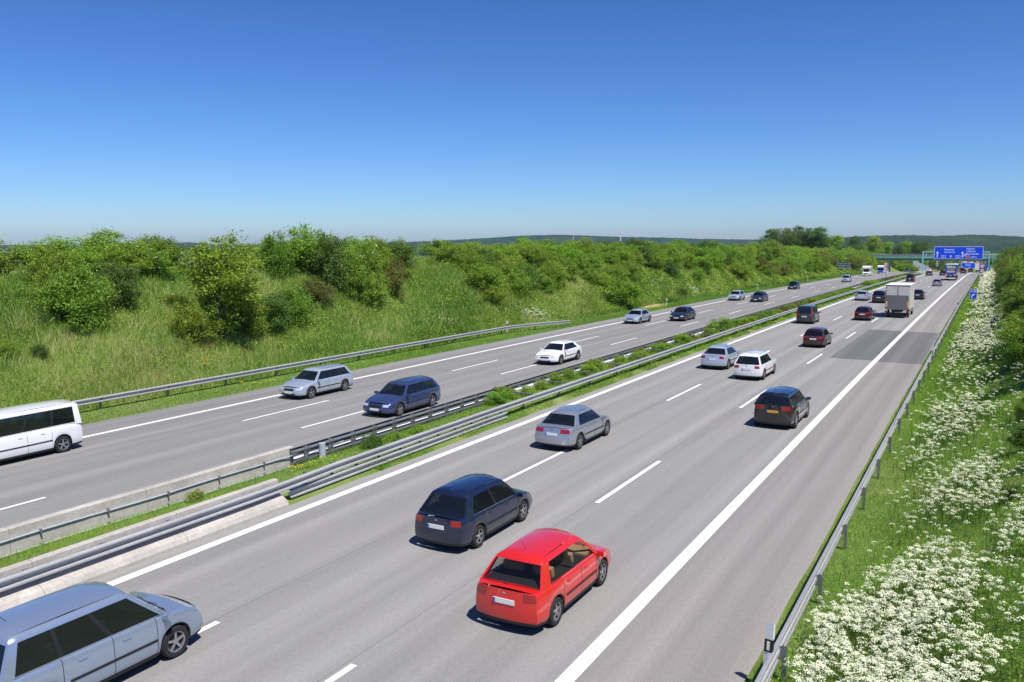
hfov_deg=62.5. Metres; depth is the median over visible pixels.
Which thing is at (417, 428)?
shrub
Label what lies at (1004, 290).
hedge plant
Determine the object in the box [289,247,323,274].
bush
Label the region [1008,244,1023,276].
hedge plant
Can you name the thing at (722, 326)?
shrub
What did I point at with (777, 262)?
bush
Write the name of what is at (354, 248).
bush
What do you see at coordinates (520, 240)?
bush
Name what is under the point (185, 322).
bush
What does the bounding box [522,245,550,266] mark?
bush
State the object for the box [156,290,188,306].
bush
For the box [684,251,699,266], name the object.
bush
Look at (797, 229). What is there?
tree
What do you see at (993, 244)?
hills
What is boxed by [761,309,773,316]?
shrub
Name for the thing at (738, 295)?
hatchback
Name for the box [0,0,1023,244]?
sky
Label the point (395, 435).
shrub
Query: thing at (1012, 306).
hedge plant
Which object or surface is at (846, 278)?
people carrier
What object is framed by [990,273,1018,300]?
hedge plant
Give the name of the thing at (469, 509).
hatchback
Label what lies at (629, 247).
bush
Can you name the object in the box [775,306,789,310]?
shrub
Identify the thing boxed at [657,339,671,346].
shrub
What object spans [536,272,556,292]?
bush
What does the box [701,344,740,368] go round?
estate car
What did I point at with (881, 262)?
bush
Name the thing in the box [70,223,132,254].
bush
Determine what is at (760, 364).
estate car
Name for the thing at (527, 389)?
shrub
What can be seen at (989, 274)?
cow parsley
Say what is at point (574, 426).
sedan
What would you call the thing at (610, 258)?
bush
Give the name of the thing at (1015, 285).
hedge plant
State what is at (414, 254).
bush
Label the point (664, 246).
bush
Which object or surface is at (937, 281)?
hatchback
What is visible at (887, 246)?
tree
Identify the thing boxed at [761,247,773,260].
bush
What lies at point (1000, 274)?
hedge plant
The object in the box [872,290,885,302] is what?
suv
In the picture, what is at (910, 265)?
bush
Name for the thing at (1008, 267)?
hedge plant
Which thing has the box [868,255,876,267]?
bush
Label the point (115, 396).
guardrail
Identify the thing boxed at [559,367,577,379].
shrub
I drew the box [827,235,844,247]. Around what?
tree
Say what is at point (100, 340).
tall grass
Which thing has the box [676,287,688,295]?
bush
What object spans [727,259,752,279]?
bush
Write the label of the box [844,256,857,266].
bush
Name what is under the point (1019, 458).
bush
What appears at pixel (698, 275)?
bush
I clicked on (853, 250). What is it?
bush
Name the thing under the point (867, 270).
motorhome
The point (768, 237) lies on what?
tree
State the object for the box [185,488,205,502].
bush
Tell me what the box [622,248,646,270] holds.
bush
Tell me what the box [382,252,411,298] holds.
bush
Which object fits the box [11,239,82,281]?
bush
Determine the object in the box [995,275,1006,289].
hedge plant
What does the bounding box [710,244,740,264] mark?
bush
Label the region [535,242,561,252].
bush
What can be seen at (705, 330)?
shrub
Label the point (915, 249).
tree
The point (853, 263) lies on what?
bush
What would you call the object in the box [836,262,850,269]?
direction sign
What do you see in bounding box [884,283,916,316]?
box truck
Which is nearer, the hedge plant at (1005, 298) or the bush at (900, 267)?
the hedge plant at (1005, 298)
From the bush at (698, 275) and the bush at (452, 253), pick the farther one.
the bush at (698, 275)
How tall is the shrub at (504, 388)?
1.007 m
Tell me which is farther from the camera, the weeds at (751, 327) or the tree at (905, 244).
the tree at (905, 244)
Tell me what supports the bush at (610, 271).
on the ground at (798, 587)
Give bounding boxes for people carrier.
[0,581,202,681]
[841,274,851,281]
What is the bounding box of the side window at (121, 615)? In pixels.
[91,598,158,633]
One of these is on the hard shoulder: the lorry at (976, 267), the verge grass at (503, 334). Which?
the lorry at (976, 267)
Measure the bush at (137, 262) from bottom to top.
3.138 m
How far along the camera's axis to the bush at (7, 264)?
56.04 m
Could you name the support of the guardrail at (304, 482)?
on the ground at (798, 587)
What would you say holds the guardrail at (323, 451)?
on the ground at (798, 587)
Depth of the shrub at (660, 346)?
61.71 m
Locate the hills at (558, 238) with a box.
[0,235,765,257]
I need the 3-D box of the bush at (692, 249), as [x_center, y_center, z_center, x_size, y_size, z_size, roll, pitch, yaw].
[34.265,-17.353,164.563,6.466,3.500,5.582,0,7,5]
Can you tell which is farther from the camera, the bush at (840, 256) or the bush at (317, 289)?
the bush at (840, 256)
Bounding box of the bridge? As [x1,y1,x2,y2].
[867,254,996,272]
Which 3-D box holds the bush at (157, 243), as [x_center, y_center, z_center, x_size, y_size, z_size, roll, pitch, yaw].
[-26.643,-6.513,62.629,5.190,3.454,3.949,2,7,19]
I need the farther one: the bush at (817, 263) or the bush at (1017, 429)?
the bush at (817, 263)
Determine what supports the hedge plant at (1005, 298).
on the ground at (798, 587)
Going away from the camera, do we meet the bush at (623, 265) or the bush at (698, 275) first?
the bush at (623, 265)
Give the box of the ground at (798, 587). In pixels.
[0,253,1023,681]
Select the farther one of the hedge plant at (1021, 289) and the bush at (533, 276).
the bush at (533, 276)
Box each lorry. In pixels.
[945,264,958,279]
[975,263,979,271]
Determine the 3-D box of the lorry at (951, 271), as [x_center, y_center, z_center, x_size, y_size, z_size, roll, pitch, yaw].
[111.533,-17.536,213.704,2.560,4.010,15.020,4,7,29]
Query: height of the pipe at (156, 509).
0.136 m
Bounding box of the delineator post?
[763,621,775,681]
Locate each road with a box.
[0,272,908,527]
[95,272,971,681]
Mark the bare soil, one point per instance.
(655, 305)
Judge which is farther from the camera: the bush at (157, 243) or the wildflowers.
the wildflowers
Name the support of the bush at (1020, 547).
on the ground at (798, 587)
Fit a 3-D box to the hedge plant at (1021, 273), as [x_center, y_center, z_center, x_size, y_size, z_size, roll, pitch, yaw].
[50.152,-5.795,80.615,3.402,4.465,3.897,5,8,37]
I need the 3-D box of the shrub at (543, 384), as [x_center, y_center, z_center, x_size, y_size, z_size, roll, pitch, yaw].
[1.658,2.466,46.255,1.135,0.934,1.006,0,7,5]
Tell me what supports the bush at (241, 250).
on the ground at (798, 587)
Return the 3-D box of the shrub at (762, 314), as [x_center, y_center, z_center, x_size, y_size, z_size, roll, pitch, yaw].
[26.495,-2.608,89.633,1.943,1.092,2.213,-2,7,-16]
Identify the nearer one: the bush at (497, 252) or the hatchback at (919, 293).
the bush at (497, 252)
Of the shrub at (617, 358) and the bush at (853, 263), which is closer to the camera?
the shrub at (617, 358)
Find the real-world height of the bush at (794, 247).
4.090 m
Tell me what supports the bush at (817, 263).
on the ground at (798, 587)
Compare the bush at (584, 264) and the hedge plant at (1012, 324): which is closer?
the hedge plant at (1012, 324)
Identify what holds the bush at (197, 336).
on the ground at (798, 587)
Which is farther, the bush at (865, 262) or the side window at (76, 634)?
the bush at (865, 262)
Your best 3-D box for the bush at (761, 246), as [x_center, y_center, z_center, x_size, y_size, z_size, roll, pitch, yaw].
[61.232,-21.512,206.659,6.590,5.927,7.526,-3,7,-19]
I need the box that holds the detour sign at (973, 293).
[969,287,976,298]
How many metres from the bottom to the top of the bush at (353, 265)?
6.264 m
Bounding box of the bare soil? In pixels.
[636,301,664,307]
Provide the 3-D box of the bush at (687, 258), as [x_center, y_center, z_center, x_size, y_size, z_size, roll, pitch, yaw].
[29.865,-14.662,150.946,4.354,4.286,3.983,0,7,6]
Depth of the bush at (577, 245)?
121.00 m
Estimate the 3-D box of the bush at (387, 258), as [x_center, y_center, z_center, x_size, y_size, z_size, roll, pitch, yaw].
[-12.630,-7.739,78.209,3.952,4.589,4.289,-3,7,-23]
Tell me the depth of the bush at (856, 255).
303.63 m
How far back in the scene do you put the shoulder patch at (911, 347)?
66.96 m
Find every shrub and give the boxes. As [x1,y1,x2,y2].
[358,432,386,449]
[383,430,402,441]
[409,425,424,433]
[479,390,514,406]
[494,385,518,399]
[519,385,535,396]
[533,379,551,389]
[546,371,566,384]
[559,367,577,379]
[577,363,599,375]
[585,357,604,370]
[611,354,629,362]
[629,349,647,360]
[631,346,651,355]
[647,342,669,352]
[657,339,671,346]
[672,333,693,343]
[686,332,698,339]
[702,327,715,333]
[706,316,733,330]
[729,319,740,325]
[737,318,748,324]
[742,315,759,322]
[745,313,762,319]
[755,312,771,319]
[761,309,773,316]
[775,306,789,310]
[787,303,795,308]
[861,280,875,286]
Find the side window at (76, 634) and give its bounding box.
[54,614,107,655]
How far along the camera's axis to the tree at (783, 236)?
393.85 m
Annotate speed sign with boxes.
[884,263,887,276]
[980,264,984,276]
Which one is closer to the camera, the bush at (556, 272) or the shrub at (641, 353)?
the shrub at (641, 353)
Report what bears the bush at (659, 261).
on the ground at (798, 587)
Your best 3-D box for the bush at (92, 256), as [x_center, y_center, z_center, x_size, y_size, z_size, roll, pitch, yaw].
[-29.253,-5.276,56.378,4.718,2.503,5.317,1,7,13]
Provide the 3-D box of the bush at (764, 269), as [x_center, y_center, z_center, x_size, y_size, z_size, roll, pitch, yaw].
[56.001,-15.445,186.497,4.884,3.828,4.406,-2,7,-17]
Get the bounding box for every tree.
[755,228,784,246]
[770,227,802,245]
[786,225,811,248]
[793,227,827,247]
[806,225,837,247]
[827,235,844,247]
[843,235,866,250]
[864,236,884,253]
[880,241,894,254]
[891,243,907,254]
[898,240,913,261]
[904,240,931,262]
[927,261,938,269]
[934,261,946,270]
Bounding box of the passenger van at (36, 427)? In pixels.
[0,395,82,461]
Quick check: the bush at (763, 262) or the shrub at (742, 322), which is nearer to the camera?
the shrub at (742, 322)
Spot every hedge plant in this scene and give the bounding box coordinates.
[987,272,1009,294]
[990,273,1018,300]
[991,318,1022,343]
[993,296,1023,321]
[993,314,1023,350]
[993,329,1023,370]
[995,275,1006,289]
[996,269,1007,277]
[997,281,1020,299]
[998,288,1016,308]
[998,289,1023,312]
[1000,247,1021,268]
[1001,253,1017,275]
[1001,297,1023,321]
[1004,243,1023,265]
[1004,253,1021,274]
[1004,305,1023,324]
[1007,253,1023,273]
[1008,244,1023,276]
[1009,270,1023,310]
[1010,257,1023,285]
[1017,269,1023,286]
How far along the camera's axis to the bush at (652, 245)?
144.03 m
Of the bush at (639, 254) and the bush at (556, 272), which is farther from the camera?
the bush at (639, 254)
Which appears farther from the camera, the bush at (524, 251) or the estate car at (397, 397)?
the bush at (524, 251)
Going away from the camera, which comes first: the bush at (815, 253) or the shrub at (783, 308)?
the shrub at (783, 308)
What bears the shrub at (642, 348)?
on the ground at (798, 587)
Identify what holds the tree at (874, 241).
on the ground at (798, 587)
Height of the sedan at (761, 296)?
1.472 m
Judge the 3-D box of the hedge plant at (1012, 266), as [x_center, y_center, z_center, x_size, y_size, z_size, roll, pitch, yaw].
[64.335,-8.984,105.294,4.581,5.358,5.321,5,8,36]
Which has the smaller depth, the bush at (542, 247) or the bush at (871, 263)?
the bush at (542, 247)
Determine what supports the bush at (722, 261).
on the ground at (798, 587)
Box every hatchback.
[415,473,531,546]
[476,528,610,626]
[728,290,744,300]
[787,281,799,288]
[803,327,832,346]
[854,306,875,320]
[914,289,926,299]
[932,279,942,285]
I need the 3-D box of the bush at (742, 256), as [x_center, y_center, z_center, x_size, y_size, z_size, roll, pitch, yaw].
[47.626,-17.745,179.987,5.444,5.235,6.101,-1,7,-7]
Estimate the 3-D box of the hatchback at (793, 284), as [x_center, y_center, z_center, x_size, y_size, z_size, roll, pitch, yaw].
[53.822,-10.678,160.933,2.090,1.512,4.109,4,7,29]
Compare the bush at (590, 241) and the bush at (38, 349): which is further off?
the bush at (590, 241)
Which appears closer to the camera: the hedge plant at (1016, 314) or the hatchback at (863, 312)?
the hedge plant at (1016, 314)
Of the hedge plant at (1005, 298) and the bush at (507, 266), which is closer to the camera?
the hedge plant at (1005, 298)
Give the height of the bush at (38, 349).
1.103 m
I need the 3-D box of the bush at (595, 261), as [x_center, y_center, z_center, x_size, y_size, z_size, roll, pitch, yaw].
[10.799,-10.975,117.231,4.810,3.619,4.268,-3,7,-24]
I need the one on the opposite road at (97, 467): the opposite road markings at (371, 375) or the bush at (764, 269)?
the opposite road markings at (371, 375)
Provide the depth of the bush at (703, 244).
168.81 m
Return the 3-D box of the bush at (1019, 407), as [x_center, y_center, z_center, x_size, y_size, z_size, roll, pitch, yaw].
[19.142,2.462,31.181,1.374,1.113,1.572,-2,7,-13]
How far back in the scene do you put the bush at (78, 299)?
48.72 m
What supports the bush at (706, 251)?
on the ground at (798, 587)
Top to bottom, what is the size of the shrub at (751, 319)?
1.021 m
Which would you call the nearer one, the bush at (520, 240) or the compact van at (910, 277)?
the bush at (520, 240)
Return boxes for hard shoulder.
[574,272,977,681]
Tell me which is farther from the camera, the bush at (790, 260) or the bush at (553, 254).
the bush at (790, 260)
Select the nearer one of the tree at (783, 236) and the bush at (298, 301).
the bush at (298, 301)
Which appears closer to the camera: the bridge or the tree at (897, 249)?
the bridge
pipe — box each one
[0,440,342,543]
[0,451,339,558]
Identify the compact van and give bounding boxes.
[796,304,820,323]
[906,274,915,281]
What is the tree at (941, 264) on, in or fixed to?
on the ground at (798, 587)
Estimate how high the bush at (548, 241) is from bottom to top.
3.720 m
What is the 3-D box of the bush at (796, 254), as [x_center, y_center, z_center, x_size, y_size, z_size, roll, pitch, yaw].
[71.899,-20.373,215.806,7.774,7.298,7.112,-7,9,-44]
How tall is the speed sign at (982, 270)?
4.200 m
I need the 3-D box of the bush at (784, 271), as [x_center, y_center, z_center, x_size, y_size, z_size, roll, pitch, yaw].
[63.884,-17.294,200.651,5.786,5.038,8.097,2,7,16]
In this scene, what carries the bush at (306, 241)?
on the ground at (798, 587)
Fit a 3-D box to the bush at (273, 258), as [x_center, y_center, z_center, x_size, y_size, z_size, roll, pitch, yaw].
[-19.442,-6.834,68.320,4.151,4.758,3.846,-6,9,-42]
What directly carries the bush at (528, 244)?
on the ground at (798, 587)
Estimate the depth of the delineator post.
15.74 m
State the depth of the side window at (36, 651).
14.60 m
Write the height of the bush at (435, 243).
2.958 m
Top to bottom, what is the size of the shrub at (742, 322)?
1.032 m
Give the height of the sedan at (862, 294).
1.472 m
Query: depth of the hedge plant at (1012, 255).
125.33 m
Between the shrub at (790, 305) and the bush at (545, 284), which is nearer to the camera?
the bush at (545, 284)
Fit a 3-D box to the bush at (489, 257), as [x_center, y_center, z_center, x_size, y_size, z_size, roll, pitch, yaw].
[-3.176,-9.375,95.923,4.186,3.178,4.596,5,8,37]
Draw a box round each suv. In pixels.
[754,386,810,427]
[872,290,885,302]
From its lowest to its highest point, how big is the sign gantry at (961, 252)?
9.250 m
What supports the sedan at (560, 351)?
on the opposite road at (97, 467)
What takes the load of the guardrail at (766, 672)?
on the ground at (798, 587)
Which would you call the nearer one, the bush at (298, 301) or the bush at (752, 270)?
the bush at (298, 301)
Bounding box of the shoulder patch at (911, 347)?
[878,332,938,363]
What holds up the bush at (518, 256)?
on the ground at (798, 587)
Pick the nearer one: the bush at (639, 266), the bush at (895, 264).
the bush at (639, 266)
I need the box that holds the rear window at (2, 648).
[0,645,5,672]
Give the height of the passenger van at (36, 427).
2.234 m
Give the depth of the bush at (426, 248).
97.44 m
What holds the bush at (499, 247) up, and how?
on the ground at (798, 587)
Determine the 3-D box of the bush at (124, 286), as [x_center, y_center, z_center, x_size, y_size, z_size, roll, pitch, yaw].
[-24.655,-3.449,52.846,3.925,3.884,3.540,0,7,-1]
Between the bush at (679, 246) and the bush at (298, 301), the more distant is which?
the bush at (679, 246)
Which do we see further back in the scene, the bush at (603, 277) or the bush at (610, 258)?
the bush at (610, 258)
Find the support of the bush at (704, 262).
on the ground at (798, 587)
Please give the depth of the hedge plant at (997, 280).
103.45 m
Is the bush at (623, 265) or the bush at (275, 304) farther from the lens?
the bush at (623, 265)
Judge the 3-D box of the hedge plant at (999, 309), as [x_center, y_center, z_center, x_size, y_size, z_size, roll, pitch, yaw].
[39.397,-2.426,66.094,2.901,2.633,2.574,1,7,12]
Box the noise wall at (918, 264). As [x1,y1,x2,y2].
[913,261,934,271]
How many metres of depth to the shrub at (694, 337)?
69.09 m
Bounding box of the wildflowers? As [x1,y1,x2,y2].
[506,307,561,319]
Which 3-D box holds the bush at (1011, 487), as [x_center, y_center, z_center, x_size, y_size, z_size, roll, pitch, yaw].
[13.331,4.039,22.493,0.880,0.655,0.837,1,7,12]
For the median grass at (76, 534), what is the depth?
27.59 m
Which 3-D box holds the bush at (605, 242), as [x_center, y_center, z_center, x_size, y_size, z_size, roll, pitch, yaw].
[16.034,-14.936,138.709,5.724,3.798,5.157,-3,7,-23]
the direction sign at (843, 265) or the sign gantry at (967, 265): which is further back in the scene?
the sign gantry at (967, 265)
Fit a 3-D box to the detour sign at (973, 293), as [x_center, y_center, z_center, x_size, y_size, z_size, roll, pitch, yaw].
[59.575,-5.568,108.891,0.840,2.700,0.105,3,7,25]
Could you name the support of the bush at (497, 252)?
on the ground at (798, 587)
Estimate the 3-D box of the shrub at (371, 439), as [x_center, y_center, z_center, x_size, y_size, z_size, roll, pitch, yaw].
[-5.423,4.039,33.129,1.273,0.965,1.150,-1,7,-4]
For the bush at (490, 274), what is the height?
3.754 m
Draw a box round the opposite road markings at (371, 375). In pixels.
[0,273,883,509]
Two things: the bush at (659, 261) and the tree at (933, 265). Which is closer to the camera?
the bush at (659, 261)
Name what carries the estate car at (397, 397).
on the opposite road at (97, 467)
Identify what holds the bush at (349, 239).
on the ground at (798, 587)
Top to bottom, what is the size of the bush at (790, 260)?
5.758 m
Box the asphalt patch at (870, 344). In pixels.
[829,329,902,359]
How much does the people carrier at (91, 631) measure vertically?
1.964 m
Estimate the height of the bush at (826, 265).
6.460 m
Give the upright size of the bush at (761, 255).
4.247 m
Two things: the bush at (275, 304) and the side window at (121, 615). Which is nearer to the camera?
the side window at (121, 615)
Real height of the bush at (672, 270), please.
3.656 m
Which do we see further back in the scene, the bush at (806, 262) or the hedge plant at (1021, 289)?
the bush at (806, 262)
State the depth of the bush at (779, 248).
210.05 m
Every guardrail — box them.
[0,272,920,591]
[72,320,569,408]
[290,272,912,465]
[755,273,979,681]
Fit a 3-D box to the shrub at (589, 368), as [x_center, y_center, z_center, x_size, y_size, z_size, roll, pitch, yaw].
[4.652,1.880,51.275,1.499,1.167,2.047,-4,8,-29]
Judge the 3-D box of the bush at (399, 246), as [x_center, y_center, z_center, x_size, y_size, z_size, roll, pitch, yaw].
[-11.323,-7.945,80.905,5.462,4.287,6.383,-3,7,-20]
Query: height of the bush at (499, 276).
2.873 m
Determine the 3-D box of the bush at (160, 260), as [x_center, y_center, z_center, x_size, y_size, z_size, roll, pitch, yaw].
[-25.826,-5.627,59.031,4.753,3.121,4.235,-4,8,-29]
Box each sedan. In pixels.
[535,338,581,363]
[535,405,611,448]
[623,308,651,323]
[669,306,695,320]
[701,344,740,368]
[750,291,767,301]
[855,290,870,300]
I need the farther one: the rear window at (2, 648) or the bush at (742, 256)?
the bush at (742, 256)
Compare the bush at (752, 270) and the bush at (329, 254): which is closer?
the bush at (329, 254)
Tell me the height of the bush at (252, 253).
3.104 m
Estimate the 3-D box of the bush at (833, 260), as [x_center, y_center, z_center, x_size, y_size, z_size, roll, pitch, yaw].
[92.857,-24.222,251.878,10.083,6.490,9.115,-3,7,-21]
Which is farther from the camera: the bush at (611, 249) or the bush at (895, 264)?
the bush at (895, 264)
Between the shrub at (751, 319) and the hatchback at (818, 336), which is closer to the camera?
the hatchback at (818, 336)
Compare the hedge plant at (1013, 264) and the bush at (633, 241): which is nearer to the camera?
the hedge plant at (1013, 264)
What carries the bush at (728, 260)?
on the ground at (798, 587)
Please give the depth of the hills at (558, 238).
4591.15 m
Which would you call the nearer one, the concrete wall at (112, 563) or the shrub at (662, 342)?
the concrete wall at (112, 563)
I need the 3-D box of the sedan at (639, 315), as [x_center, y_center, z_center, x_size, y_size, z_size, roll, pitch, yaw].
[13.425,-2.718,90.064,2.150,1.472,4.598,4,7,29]
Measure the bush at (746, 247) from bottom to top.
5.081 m
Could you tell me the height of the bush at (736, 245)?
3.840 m
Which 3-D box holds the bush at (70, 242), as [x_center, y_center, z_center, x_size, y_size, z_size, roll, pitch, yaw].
[-31.529,-5.736,57.516,4.626,3.463,3.535,-2,7,-17]
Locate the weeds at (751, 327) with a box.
[303,302,822,472]
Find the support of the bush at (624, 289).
on the ground at (798, 587)
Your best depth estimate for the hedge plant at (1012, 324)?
48.40 m
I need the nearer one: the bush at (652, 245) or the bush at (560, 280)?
the bush at (560, 280)
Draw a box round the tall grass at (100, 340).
[0,255,862,410]
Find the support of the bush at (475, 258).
on the ground at (798, 587)
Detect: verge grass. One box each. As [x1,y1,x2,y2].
[79,273,861,424]
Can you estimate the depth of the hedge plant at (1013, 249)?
130.00 m
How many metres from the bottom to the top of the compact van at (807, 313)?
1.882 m
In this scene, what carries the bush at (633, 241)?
on the ground at (798, 587)
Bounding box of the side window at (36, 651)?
[15,630,58,676]
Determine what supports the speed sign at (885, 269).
on the ground at (798, 587)
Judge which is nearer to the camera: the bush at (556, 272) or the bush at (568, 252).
the bush at (556, 272)
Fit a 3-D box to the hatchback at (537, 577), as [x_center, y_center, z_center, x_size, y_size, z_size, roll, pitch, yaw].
[0.865,5.181,19.913,2.090,1.784,4.316,3,8,29]
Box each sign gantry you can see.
[921,246,989,274]
[955,263,990,269]
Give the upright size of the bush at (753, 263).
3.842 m
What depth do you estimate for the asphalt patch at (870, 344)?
68.84 m
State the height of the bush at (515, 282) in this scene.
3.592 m
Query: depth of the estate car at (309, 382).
46.84 m
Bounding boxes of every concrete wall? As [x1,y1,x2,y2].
[0,446,293,560]
[0,478,288,611]
[280,465,351,494]
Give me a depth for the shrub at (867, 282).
163.36 m
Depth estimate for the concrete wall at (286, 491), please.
28.49 m
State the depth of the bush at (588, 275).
111.51 m
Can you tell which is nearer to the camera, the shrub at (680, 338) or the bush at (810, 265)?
the shrub at (680, 338)
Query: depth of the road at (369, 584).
23.71 m
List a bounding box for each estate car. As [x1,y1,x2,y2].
[279,363,352,398]
[363,371,440,415]
[734,350,775,378]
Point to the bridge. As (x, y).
(888, 258)
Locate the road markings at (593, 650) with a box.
[107,272,972,681]
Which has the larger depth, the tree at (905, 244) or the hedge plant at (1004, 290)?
the tree at (905, 244)
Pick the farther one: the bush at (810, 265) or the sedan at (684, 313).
the bush at (810, 265)
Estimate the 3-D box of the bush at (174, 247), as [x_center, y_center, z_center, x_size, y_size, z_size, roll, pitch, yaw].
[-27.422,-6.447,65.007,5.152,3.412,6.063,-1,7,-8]
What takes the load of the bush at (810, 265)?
on the ground at (798, 587)
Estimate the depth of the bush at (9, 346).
44.20 m
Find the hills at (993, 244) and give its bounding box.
[748,234,1023,254]
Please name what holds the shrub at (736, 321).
on the ground at (798, 587)
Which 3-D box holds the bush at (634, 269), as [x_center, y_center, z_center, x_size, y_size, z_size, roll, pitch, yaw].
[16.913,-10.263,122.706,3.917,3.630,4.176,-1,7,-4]
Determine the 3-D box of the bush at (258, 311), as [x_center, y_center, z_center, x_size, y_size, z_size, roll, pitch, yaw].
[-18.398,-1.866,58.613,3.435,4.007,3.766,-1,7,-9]
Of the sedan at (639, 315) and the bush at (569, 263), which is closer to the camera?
the sedan at (639, 315)
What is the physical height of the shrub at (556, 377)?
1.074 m
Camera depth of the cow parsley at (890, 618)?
17.94 m
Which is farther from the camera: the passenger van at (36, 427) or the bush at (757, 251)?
the bush at (757, 251)
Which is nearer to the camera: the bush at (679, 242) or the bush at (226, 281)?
the bush at (226, 281)
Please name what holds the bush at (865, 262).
on the ground at (798, 587)
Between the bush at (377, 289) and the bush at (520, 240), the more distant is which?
the bush at (520, 240)
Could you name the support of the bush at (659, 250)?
on the ground at (798, 587)
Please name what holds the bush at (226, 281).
on the ground at (798, 587)
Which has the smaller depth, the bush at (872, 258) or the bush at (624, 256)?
the bush at (624, 256)
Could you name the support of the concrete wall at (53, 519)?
on the ground at (798, 587)
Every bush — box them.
[0,239,34,274]
[0,338,21,359]
[9,231,84,271]
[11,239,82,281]
[25,254,120,332]
[26,259,67,310]
[30,343,51,359]
[32,243,112,274]
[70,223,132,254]
[86,242,163,276]
[91,257,148,311]
[111,238,179,277]
[126,232,190,266]
[142,236,186,263]
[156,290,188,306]
[163,300,227,347]
[174,228,269,342]
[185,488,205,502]
[192,323,213,344]
[217,242,257,260]
[224,244,263,266]
[228,296,270,336]
[245,230,300,279]
[258,287,298,333]
[265,282,320,328]
[283,222,333,274]
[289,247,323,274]
[295,275,339,302]
[305,227,359,290]
[332,233,385,299]
[337,240,374,265]
[341,232,360,244]
[341,264,392,307]
[360,234,394,274]
[382,237,418,269]
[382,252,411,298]
[401,241,420,269]
[416,238,452,257]
[430,239,454,251]
[430,242,470,264]
[452,241,491,261]
[461,249,490,275]
[465,261,512,292]
[469,245,498,266]
[470,241,487,248]
[479,285,512,305]
[481,268,506,285]
[486,242,517,256]
[488,246,517,266]
[489,254,522,279]
[502,270,536,296]
[507,244,542,263]
[509,240,546,250]
[511,250,525,268]
[514,264,540,290]
[515,236,538,247]
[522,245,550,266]
[535,237,564,249]
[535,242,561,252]
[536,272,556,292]
[537,260,566,285]
[539,258,570,287]
[541,249,570,270]
[544,244,583,264]
[550,258,582,280]
[562,240,593,254]
[570,252,593,271]
[575,251,605,271]
[577,236,600,252]
[578,267,602,283]
[583,248,603,265]
[593,272,615,287]
[597,240,621,248]
[597,242,625,254]
[599,251,620,264]
[601,265,629,280]
[601,278,650,308]
[604,259,630,279]
[613,244,646,256]
[614,249,638,263]
[618,259,641,280]
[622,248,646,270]
[623,236,656,264]
[630,260,643,277]
[643,239,661,247]
[644,246,670,264]
[645,249,667,268]
[650,242,668,253]
[662,242,691,252]
[662,260,680,278]
[664,245,685,266]
[666,238,691,250]
[676,248,691,268]
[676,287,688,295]
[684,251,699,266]
[686,245,698,254]
[689,239,719,254]
[691,267,707,283]
[693,254,718,271]
[694,246,723,265]
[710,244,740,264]
[712,246,728,269]
[722,251,731,266]
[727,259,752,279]
[729,244,742,250]
[733,247,747,263]
[735,262,755,273]
[740,244,758,259]
[748,256,758,268]
[751,246,765,258]
[755,243,777,260]
[755,248,767,261]
[755,256,778,272]
[757,262,776,277]
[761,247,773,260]
[763,239,796,259]
[770,259,781,273]
[775,252,803,271]
[777,259,792,275]
[787,246,801,251]
[789,248,806,272]
[799,253,808,269]
[802,253,814,271]
[807,250,822,258]
[811,257,822,271]
[813,254,831,271]
[814,247,830,258]
[816,250,838,267]
[827,245,846,265]
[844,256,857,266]
[845,252,864,267]
[847,249,862,254]
[847,253,864,268]
[857,255,868,267]
[866,257,877,265]
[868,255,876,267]
[875,260,885,267]
[891,261,897,268]
[895,263,907,271]
[904,263,914,271]
[997,482,1023,501]
[1004,421,1023,448]
[1010,395,1023,420]
[1013,448,1023,469]
[1014,539,1023,557]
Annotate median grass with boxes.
[0,278,899,567]
[365,274,921,470]
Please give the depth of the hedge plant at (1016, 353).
42.68 m
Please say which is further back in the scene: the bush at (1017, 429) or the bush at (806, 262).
the bush at (806, 262)
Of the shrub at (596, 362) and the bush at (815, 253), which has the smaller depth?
the shrub at (596, 362)
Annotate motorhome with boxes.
[862,266,872,275]
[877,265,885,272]
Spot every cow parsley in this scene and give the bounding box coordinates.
[784,308,1023,681]
[945,269,1008,368]

